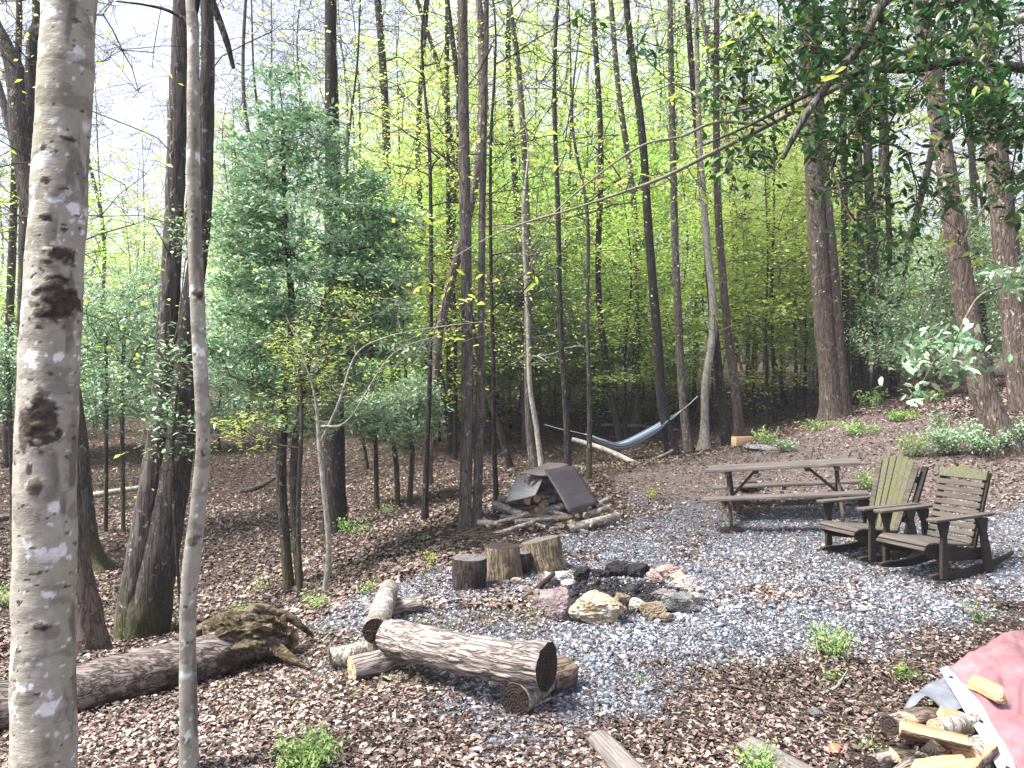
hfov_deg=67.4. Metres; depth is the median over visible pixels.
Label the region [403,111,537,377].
understory tree
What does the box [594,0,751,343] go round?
forest tree
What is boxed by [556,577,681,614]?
ash
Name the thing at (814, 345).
holly bush
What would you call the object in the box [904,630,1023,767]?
tarpaulin
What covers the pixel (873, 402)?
leafy weed
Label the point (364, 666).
short log
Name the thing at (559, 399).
holly bush
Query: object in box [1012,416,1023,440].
shrub
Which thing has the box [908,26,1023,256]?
forest tree
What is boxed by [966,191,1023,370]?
holly tree
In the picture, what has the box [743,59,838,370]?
forest tree
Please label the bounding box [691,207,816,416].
understory tree
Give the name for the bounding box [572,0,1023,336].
holly tree
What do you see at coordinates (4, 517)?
fallen limb
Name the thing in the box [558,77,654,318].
spring tree
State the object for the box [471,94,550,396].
spring tree
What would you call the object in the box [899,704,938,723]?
split firewood
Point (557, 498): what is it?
firewood log
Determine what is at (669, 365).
holly bush
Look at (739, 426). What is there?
forest tree
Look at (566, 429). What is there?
forest tree
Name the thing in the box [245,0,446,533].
forest tree
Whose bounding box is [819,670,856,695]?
stick
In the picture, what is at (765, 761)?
leafy weed
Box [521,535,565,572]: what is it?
stump
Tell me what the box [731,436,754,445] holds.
wooden box
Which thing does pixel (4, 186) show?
forest tree
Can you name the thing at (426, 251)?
understory tree
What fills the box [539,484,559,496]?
firewood log
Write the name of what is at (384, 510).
leafy weed
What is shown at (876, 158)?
forest tree
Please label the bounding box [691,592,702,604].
stone
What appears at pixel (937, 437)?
shrub
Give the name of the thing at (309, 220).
forest tree
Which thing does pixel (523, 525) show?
log
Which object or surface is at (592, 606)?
stone
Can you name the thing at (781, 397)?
understory tree
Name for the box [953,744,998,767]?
split firewood
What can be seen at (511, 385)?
holly bush
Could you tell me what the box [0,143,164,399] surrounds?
understory tree
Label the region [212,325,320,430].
holly bush
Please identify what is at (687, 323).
understory tree
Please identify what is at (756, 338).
understory tree
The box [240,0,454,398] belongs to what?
forest tree
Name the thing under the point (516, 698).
short log
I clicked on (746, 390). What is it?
spring tree
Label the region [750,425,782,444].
leafy weed
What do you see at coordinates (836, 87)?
branch
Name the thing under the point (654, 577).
stone
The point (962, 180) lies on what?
spring tree
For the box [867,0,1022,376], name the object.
forest tree
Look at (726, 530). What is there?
wooden block
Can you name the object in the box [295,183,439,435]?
understory tree
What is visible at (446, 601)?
stick
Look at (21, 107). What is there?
forest tree
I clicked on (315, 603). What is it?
leafy weed
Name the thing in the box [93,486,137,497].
fallen limb
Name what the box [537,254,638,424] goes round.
understory tree
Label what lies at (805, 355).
understory tree
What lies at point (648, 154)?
forest tree
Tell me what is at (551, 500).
firewood log
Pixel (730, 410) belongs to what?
forest tree
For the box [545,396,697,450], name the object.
hammock
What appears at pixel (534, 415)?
forest tree
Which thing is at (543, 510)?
firewood log
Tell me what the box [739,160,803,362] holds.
understory tree
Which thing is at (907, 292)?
understory tree
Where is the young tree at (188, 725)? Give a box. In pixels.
[116,0,234,767]
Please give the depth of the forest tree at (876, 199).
24.09 m
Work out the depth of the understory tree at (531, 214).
26.63 m
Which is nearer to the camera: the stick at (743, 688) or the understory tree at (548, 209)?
the stick at (743, 688)
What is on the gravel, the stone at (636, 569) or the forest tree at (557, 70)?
the stone at (636, 569)
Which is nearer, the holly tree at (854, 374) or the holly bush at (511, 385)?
the holly tree at (854, 374)
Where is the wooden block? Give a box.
[720,527,742,533]
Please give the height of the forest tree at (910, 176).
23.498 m
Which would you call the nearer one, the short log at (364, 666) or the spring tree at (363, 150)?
the short log at (364, 666)
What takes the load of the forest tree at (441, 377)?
on the ground at (634, 474)
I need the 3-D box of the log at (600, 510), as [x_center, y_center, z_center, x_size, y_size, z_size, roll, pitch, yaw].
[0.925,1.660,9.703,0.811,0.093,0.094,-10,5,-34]
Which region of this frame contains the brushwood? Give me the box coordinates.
[438,510,520,551]
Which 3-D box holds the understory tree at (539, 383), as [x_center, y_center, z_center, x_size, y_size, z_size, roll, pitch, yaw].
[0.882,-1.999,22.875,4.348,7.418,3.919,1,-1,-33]
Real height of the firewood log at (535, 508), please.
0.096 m
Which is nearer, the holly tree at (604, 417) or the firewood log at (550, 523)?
the firewood log at (550, 523)
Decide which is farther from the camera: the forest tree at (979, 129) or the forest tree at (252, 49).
the forest tree at (979, 129)
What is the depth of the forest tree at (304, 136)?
44.80 m
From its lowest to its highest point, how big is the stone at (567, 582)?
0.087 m
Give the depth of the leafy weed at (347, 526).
12.29 m
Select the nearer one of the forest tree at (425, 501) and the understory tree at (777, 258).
the forest tree at (425, 501)
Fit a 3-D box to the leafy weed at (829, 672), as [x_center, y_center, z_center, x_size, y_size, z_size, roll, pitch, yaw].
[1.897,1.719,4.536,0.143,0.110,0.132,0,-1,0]
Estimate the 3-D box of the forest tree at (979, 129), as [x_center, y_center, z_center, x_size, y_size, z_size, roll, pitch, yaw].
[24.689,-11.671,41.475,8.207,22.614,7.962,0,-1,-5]
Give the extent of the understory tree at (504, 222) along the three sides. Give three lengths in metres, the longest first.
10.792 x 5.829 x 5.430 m
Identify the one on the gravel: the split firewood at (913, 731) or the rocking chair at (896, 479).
the rocking chair at (896, 479)
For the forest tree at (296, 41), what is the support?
on the ground at (634, 474)
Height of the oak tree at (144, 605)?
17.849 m
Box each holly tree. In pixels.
[0,314,16,548]
[80,249,184,533]
[181,40,444,590]
[308,362,453,510]
[444,248,675,430]
[452,219,604,443]
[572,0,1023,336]
[806,206,933,399]
[844,199,1002,396]
[874,255,1023,407]
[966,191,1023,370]
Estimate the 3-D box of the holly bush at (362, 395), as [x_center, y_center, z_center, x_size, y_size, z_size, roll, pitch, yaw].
[-4.994,0.131,24.037,2.847,3.356,2.907,0,-1,27]
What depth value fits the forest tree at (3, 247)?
54.32 m
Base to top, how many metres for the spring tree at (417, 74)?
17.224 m
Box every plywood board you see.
[506,475,542,502]
[521,462,568,475]
[544,466,598,512]
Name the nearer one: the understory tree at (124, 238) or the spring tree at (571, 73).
the spring tree at (571, 73)
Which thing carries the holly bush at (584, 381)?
on the ground at (634, 474)
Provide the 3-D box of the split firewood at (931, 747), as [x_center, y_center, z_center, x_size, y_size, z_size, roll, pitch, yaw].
[1.966,1.659,3.486,0.324,0.068,0.090,24,-15,-33]
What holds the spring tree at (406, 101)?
on the ground at (634, 474)
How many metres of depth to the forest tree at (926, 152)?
37.00 m
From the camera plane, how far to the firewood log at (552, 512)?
9.70 m
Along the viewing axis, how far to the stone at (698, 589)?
6.62 m
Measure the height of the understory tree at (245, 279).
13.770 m
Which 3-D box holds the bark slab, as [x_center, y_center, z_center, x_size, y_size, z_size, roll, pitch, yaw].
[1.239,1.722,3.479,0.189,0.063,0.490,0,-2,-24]
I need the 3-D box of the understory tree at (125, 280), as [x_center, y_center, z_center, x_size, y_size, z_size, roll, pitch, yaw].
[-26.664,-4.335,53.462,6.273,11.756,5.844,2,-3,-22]
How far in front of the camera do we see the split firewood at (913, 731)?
3.43 m
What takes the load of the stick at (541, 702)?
on the gravel
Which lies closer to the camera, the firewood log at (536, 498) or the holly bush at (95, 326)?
the firewood log at (536, 498)
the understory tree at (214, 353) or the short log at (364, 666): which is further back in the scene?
the understory tree at (214, 353)
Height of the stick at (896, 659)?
0.028 m
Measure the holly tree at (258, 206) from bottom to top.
6.880 m
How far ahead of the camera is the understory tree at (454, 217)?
20.58 m
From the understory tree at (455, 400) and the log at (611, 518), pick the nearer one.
the log at (611, 518)
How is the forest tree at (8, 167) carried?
on the ground at (634, 474)
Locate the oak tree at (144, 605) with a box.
[12,0,361,640]
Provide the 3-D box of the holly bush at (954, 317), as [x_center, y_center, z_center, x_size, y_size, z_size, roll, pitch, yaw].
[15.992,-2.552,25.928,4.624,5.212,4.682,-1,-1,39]
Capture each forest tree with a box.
[0,0,118,467]
[0,0,147,355]
[0,0,163,335]
[0,0,200,573]
[0,1,107,314]
[0,1,112,239]
[0,1,125,341]
[0,2,33,362]
[0,3,156,313]
[0,17,99,326]
[0,96,171,652]
[0,120,93,288]
[0,125,17,291]
[0,186,18,390]
[1,0,168,405]
[83,14,161,407]
[85,175,127,282]
[85,183,123,302]
[87,217,136,297]
[92,129,165,398]
[95,0,293,330]
[104,61,226,274]
[106,213,160,382]
[114,0,351,452]
[122,181,164,323]
[129,18,315,420]
[132,220,183,309]
[151,141,227,363]
[159,0,324,438]
[187,153,264,329]
[214,0,374,415]
[215,0,321,403]
[233,0,472,468]
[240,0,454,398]
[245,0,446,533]
[246,43,358,368]
[248,0,349,403]
[256,0,419,345]
[268,0,419,394]
[278,0,592,520]
[285,90,357,367]
[291,135,345,326]
[305,0,533,448]
[313,0,443,435]
[314,0,588,431]
[351,0,594,467]
[355,0,626,512]
[359,0,521,453]
[360,0,530,380]
[361,0,595,485]
[371,1,566,426]
[394,0,579,535]
[411,0,602,467]
[412,45,504,241]
[416,60,631,465]
[437,0,704,479]
[445,0,669,465]
[469,0,581,431]
[470,0,685,441]
[492,0,605,384]
[499,0,632,401]
[521,0,692,434]
[522,0,742,455]
[531,1,654,274]
[568,0,759,401]
[574,0,752,450]
[589,0,776,445]
[591,0,757,394]
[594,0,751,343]
[599,0,831,450]
[606,0,806,421]
[608,89,696,335]
[618,0,732,386]
[626,0,792,435]
[653,0,839,404]
[677,2,801,397]
[678,0,801,368]
[693,0,875,405]
[701,1,775,371]
[724,4,838,379]
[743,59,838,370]
[744,0,880,423]
[755,0,958,400]
[756,0,941,398]
[781,0,937,401]
[806,0,967,394]
[823,0,948,394]
[823,1,951,299]
[832,0,952,387]
[834,114,911,329]
[839,0,1023,459]
[841,0,1019,384]
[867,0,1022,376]
[869,2,1020,385]
[872,82,935,272]
[873,1,982,366]
[876,0,1021,364]
[887,0,1023,234]
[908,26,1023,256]
[922,1,1023,412]
[925,76,1022,355]
[940,7,1023,272]
[958,50,1023,215]
[978,26,1023,223]
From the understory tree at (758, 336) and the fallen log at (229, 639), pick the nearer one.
the fallen log at (229, 639)
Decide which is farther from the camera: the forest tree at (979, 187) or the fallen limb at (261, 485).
the forest tree at (979, 187)
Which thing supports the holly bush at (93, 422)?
on the ground at (634, 474)
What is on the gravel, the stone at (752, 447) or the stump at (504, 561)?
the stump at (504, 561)
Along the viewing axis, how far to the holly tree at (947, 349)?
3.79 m
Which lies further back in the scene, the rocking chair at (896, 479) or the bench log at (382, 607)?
the rocking chair at (896, 479)
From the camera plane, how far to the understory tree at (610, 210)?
28.19 m
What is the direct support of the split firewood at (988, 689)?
on the tarpaulin
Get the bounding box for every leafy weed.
[0,582,9,605]
[172,610,178,627]
[228,600,264,609]
[242,573,272,595]
[268,719,350,767]
[301,586,331,608]
[333,515,373,535]
[356,575,378,594]
[377,501,397,513]
[421,550,437,565]
[632,674,651,683]
[646,486,660,500]
[724,737,786,767]
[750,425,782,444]
[769,437,801,452]
[794,418,833,431]
[799,617,861,662]
[821,664,843,681]
[833,419,880,436]
[850,467,874,490]
[853,388,888,406]
[853,735,879,752]
[883,409,920,421]
[889,661,927,682]
[894,430,930,458]
[921,389,947,401]
[958,598,971,613]
[964,600,995,624]
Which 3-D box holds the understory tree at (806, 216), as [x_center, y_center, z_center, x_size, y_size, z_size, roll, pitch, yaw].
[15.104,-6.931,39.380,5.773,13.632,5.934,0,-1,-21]
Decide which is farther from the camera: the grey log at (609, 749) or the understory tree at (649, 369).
the understory tree at (649, 369)
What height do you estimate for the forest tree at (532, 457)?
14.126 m
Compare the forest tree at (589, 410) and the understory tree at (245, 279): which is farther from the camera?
the understory tree at (245, 279)
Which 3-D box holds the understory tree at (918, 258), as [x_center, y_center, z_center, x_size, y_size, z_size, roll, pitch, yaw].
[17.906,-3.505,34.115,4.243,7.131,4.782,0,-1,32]
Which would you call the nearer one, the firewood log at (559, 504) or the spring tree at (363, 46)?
the firewood log at (559, 504)
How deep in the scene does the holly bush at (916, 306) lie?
30.05 m
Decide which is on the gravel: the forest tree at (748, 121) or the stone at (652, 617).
the stone at (652, 617)
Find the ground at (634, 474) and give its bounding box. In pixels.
[0,342,1023,767]
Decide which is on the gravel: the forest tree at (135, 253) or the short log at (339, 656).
the short log at (339, 656)
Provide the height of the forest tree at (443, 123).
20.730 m
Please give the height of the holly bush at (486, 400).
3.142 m
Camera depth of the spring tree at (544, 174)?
43.27 m
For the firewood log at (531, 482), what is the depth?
9.76 m
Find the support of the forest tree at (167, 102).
on the ground at (634, 474)
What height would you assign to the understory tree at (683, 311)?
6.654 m
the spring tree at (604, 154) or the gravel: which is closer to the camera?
the gravel
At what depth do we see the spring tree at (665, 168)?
39.95 m
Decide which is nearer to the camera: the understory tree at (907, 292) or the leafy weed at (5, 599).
the leafy weed at (5, 599)
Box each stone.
[511,577,521,584]
[522,585,531,591]
[527,595,535,600]
[529,588,539,595]
[532,595,539,609]
[536,574,544,579]
[537,578,552,585]
[538,586,572,621]
[542,585,553,588]
[544,571,573,585]
[560,579,575,588]
[568,589,626,624]
[572,566,590,581]
[590,569,611,577]
[605,560,628,576]
[614,592,630,606]
[626,562,650,577]
[629,597,645,610]
[639,601,666,619]
[646,570,663,583]
[648,614,658,621]
[650,588,677,596]
[654,564,683,580]
[658,612,673,621]
[660,591,697,613]
[670,571,684,579]
[670,575,699,591]
[677,615,683,621]
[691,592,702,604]
[694,586,704,592]
[739,481,762,491]
[742,444,775,450]
[807,708,823,717]
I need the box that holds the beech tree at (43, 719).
[8,0,97,767]
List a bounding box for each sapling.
[100,194,229,606]
[210,272,377,594]
[279,288,494,591]
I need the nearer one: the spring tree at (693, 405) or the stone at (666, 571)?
the stone at (666, 571)
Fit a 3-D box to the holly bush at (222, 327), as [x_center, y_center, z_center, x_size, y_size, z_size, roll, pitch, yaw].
[-11.513,-1.338,31.939,4.616,5.868,4.658,0,-1,32]
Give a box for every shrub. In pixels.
[916,423,974,455]
[925,407,956,432]
[952,419,1023,455]
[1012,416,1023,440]
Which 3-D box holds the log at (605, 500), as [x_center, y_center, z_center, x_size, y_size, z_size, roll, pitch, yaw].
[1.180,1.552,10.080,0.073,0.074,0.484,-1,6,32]
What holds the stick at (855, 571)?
on the gravel
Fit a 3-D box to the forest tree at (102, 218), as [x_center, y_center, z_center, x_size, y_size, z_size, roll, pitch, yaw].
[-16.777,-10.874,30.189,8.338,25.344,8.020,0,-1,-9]
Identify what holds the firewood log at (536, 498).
on the firewood log at (544, 501)
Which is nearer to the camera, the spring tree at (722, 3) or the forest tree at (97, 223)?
the spring tree at (722, 3)
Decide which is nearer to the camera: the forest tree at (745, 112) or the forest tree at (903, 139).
the forest tree at (745, 112)
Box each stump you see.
[452,554,486,590]
[483,542,522,581]
[520,550,529,574]
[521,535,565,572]
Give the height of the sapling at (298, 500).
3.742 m
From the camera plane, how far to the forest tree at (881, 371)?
19.94 m
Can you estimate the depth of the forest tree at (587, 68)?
36.65 m
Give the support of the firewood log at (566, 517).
on the firewood log at (550, 523)
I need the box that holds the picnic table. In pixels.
[702,458,868,526]
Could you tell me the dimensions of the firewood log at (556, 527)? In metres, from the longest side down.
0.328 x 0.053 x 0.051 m
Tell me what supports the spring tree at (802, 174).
on the ground at (634, 474)
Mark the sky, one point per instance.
(135, 12)
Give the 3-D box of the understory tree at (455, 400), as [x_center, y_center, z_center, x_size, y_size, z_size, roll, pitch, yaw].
[-1.494,-3.538,19.167,5.428,11.201,5.570,-1,-1,44]
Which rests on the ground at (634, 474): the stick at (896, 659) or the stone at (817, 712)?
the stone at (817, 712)
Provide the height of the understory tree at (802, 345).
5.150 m
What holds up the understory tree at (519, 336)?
on the ground at (634, 474)
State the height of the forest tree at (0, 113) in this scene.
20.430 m
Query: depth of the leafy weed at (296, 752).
3.54 m
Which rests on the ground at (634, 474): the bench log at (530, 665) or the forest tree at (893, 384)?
the forest tree at (893, 384)
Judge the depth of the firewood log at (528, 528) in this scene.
9.39 m
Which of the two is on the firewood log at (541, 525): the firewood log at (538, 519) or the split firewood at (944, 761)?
the firewood log at (538, 519)
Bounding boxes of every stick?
[143,692,178,702]
[435,598,468,603]
[521,571,555,601]
[531,697,553,709]
[633,526,665,530]
[726,682,767,695]
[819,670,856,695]
[840,568,872,577]
[876,658,939,665]
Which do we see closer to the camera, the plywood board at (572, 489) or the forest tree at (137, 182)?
the plywood board at (572, 489)
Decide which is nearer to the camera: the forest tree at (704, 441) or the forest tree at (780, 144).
the forest tree at (704, 441)
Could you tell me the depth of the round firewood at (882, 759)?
3.42 m
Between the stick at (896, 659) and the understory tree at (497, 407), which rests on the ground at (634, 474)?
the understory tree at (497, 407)
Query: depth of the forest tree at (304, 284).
40.27 m
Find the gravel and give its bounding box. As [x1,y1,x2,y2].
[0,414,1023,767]
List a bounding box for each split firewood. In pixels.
[889,747,929,762]
[898,719,970,752]
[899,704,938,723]
[910,754,966,767]
[918,739,951,755]
[936,706,977,732]
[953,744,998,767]
[966,674,1007,703]
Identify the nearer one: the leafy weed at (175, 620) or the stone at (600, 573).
the stone at (600, 573)
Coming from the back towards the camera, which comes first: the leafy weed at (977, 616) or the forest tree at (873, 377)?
the forest tree at (873, 377)
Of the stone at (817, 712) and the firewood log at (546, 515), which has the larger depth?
the firewood log at (546, 515)
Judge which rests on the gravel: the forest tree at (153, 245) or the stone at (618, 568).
the stone at (618, 568)
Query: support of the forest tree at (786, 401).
on the ground at (634, 474)
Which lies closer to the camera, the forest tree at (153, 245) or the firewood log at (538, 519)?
the firewood log at (538, 519)
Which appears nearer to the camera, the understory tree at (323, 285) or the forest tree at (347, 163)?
the forest tree at (347, 163)
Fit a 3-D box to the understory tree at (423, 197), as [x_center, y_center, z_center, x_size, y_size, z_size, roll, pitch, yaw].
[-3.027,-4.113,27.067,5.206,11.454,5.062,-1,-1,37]
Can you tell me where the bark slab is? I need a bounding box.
[736,737,814,767]
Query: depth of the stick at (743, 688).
4.38 m
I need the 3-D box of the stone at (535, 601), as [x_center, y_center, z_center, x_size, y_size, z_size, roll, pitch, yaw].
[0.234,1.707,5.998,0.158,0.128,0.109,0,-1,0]
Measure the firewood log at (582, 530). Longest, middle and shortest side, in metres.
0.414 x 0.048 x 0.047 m
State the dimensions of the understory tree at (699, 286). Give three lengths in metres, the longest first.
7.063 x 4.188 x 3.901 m
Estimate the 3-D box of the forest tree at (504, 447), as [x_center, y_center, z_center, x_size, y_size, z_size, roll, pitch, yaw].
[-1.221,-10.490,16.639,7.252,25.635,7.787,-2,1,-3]
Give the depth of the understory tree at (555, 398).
24.84 m
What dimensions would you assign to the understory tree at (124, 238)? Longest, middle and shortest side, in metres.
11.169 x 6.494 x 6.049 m
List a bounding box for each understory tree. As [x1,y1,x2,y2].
[0,9,257,466]
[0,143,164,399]
[0,247,17,330]
[0,266,17,365]
[83,244,132,345]
[84,176,185,376]
[87,240,157,394]
[106,244,156,326]
[144,89,320,410]
[205,254,246,396]
[206,291,245,407]
[209,228,296,335]
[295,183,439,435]
[296,194,424,378]
[301,118,507,454]
[343,23,568,459]
[358,106,487,421]
[361,163,514,440]
[365,159,442,381]
[366,195,511,447]
[370,293,459,406]
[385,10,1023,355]
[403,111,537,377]
[423,210,549,404]
[425,104,580,428]
[442,243,554,440]
[471,111,583,395]
[473,329,534,414]
[485,196,582,409]
[494,193,609,433]
[498,218,556,408]
[499,131,573,390]
[508,235,615,425]
[518,65,673,425]
[530,102,695,423]
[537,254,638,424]
[539,185,664,409]
[542,113,689,367]
[549,150,726,439]
[573,290,653,415]
[578,92,715,399]
[589,91,779,426]
[608,291,710,417]
[631,224,730,389]
[642,203,797,431]
[647,248,729,392]
[658,198,766,411]
[668,117,870,428]
[678,20,874,421]
[681,191,764,355]
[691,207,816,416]
[704,236,797,385]
[713,150,899,412]
[726,89,874,407]
[727,144,854,399]
[727,202,800,378]
[731,215,806,391]
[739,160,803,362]
[751,210,840,378]
[754,139,854,376]
[761,188,839,358]
[774,259,815,391]
[776,299,851,396]
[785,179,867,385]
[830,143,939,356]
[850,226,999,389]
[856,200,907,351]
[865,218,939,382]
[879,191,923,366]
[880,228,951,336]
[926,197,1022,347]
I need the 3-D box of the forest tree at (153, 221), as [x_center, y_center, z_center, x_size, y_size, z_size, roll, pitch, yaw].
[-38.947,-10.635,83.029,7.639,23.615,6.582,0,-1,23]
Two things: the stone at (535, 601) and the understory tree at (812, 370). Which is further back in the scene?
the understory tree at (812, 370)
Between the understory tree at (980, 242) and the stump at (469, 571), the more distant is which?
the understory tree at (980, 242)
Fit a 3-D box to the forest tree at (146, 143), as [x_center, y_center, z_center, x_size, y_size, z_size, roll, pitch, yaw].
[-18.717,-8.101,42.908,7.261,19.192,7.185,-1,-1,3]
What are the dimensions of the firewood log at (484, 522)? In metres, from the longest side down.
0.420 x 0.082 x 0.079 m
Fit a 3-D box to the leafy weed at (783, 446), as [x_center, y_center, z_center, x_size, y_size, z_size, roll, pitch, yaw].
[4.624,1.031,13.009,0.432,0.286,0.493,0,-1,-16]
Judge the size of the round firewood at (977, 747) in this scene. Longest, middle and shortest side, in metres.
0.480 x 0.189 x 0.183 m
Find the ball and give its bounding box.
[828,743,839,754]
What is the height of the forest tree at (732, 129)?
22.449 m
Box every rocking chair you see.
[816,455,939,561]
[873,464,1013,579]
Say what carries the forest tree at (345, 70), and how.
on the ground at (634, 474)
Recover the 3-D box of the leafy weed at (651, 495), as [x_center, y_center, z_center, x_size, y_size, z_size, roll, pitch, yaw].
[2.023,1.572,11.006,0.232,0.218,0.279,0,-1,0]
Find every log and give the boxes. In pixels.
[0,603,313,733]
[328,641,378,668]
[347,650,405,681]
[362,579,398,643]
[365,594,422,617]
[375,619,556,692]
[477,519,500,526]
[484,511,528,529]
[488,524,514,532]
[492,501,523,514]
[495,520,535,534]
[498,498,530,505]
[500,514,535,531]
[500,681,555,716]
[515,505,539,509]
[515,517,553,523]
[519,475,537,486]
[524,476,551,483]
[529,503,562,511]
[530,494,540,501]
[530,498,554,503]
[531,504,539,511]
[533,511,541,517]
[533,523,547,528]
[535,498,548,505]
[536,490,549,495]
[536,514,556,517]
[536,521,562,526]
[538,503,566,513]
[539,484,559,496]
[540,507,567,514]
[545,484,554,492]
[545,494,561,500]
[549,525,564,529]
[551,655,578,693]
[554,514,578,521]
[561,505,610,523]
[562,524,594,532]
[564,512,620,532]
[565,520,574,524]
[566,511,589,518]
[588,730,644,767]
[591,496,611,508]
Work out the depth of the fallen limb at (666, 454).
15.73 m
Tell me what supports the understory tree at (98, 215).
on the ground at (634, 474)
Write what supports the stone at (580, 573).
on the gravel
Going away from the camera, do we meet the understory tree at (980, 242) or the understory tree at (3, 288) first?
the understory tree at (980, 242)
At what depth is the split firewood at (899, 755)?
3.49 m
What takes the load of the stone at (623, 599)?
on the gravel
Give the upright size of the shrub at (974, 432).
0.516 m
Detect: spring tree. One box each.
[89,132,186,407]
[185,98,281,404]
[269,29,395,296]
[318,1,475,300]
[322,101,427,391]
[341,22,486,309]
[350,0,561,428]
[414,3,569,417]
[455,0,604,303]
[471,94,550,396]
[487,0,666,420]
[499,124,567,385]
[550,0,726,403]
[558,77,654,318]
[613,65,711,380]
[617,0,790,409]
[652,0,801,313]
[679,71,807,407]
[724,89,804,386]
[758,112,854,369]
[770,2,935,380]
[872,18,1023,275]
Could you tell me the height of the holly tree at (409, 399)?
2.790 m
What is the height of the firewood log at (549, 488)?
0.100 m
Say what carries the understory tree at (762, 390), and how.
on the ground at (634, 474)
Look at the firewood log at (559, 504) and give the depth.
9.76 m
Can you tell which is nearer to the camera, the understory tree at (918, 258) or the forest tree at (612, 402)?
the forest tree at (612, 402)
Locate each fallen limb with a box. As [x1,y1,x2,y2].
[0,513,9,521]
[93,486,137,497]
[240,475,275,492]
[571,437,634,460]
[601,423,680,431]
[650,449,673,459]
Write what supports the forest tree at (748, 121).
on the ground at (634, 474)
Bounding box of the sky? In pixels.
[0,0,1023,374]
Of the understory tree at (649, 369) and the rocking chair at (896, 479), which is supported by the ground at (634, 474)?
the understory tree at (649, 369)
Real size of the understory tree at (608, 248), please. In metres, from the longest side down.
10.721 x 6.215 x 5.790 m
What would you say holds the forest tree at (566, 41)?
on the ground at (634, 474)
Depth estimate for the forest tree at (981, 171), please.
41.23 m
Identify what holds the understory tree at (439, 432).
on the ground at (634, 474)
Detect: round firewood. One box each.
[863,745,910,767]
[879,711,925,735]
[893,751,925,767]
[926,712,981,734]
[951,733,996,767]
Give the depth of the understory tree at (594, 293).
27.84 m
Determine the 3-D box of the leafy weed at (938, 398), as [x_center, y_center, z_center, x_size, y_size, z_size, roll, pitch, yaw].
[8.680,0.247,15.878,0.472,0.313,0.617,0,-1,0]
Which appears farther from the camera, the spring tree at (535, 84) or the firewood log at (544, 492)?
the spring tree at (535, 84)
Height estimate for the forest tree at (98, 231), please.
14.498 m
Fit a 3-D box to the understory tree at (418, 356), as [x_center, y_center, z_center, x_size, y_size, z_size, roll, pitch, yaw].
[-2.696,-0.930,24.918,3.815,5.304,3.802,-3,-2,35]
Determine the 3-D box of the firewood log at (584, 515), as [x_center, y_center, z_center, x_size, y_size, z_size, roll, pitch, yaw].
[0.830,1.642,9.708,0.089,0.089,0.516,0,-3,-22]
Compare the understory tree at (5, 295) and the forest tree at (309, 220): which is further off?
the forest tree at (309, 220)
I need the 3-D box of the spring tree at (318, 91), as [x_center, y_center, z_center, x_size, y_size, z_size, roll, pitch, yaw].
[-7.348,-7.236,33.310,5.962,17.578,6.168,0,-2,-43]
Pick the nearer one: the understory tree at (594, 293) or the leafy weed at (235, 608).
the leafy weed at (235, 608)
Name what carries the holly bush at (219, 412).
on the ground at (634, 474)
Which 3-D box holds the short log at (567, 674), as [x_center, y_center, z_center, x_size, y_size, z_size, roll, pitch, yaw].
[0.268,1.678,4.423,0.172,0.177,0.196,0,-1,-38]
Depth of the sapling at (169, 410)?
7.57 m
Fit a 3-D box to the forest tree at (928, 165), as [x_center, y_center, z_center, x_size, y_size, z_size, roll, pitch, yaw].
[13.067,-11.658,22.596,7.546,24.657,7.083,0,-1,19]
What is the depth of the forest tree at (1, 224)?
58.57 m
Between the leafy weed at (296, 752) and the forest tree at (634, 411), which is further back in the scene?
the forest tree at (634, 411)
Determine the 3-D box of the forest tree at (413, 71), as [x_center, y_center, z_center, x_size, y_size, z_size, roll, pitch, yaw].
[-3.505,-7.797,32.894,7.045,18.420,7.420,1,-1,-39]
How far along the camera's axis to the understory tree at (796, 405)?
23.04 m
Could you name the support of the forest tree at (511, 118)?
on the ground at (634, 474)
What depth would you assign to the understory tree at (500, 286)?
25.63 m
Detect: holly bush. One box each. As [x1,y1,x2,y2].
[0,269,17,412]
[0,312,118,451]
[80,282,134,398]
[80,322,152,444]
[85,295,217,415]
[194,341,268,448]
[206,288,262,409]
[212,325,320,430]
[310,339,393,434]
[362,360,445,399]
[443,358,504,420]
[475,349,519,395]
[532,344,585,410]
[553,320,631,403]
[622,320,692,390]
[789,286,871,379]
[870,257,957,379]
[913,252,1023,359]
[949,239,1023,354]
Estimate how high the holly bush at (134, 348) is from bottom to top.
4.988 m
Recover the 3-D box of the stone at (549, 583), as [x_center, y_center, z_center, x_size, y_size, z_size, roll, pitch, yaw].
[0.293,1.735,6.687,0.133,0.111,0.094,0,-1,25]
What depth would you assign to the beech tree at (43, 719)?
3.21 m
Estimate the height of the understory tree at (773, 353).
10.896 m
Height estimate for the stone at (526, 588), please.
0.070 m
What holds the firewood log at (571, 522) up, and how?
on the firewood log
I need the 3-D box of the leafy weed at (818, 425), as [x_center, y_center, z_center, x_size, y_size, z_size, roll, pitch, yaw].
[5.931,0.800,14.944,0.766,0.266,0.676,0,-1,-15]
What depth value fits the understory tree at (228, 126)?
32.85 m
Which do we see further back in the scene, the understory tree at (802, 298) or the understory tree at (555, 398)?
the understory tree at (802, 298)
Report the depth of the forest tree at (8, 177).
44.10 m

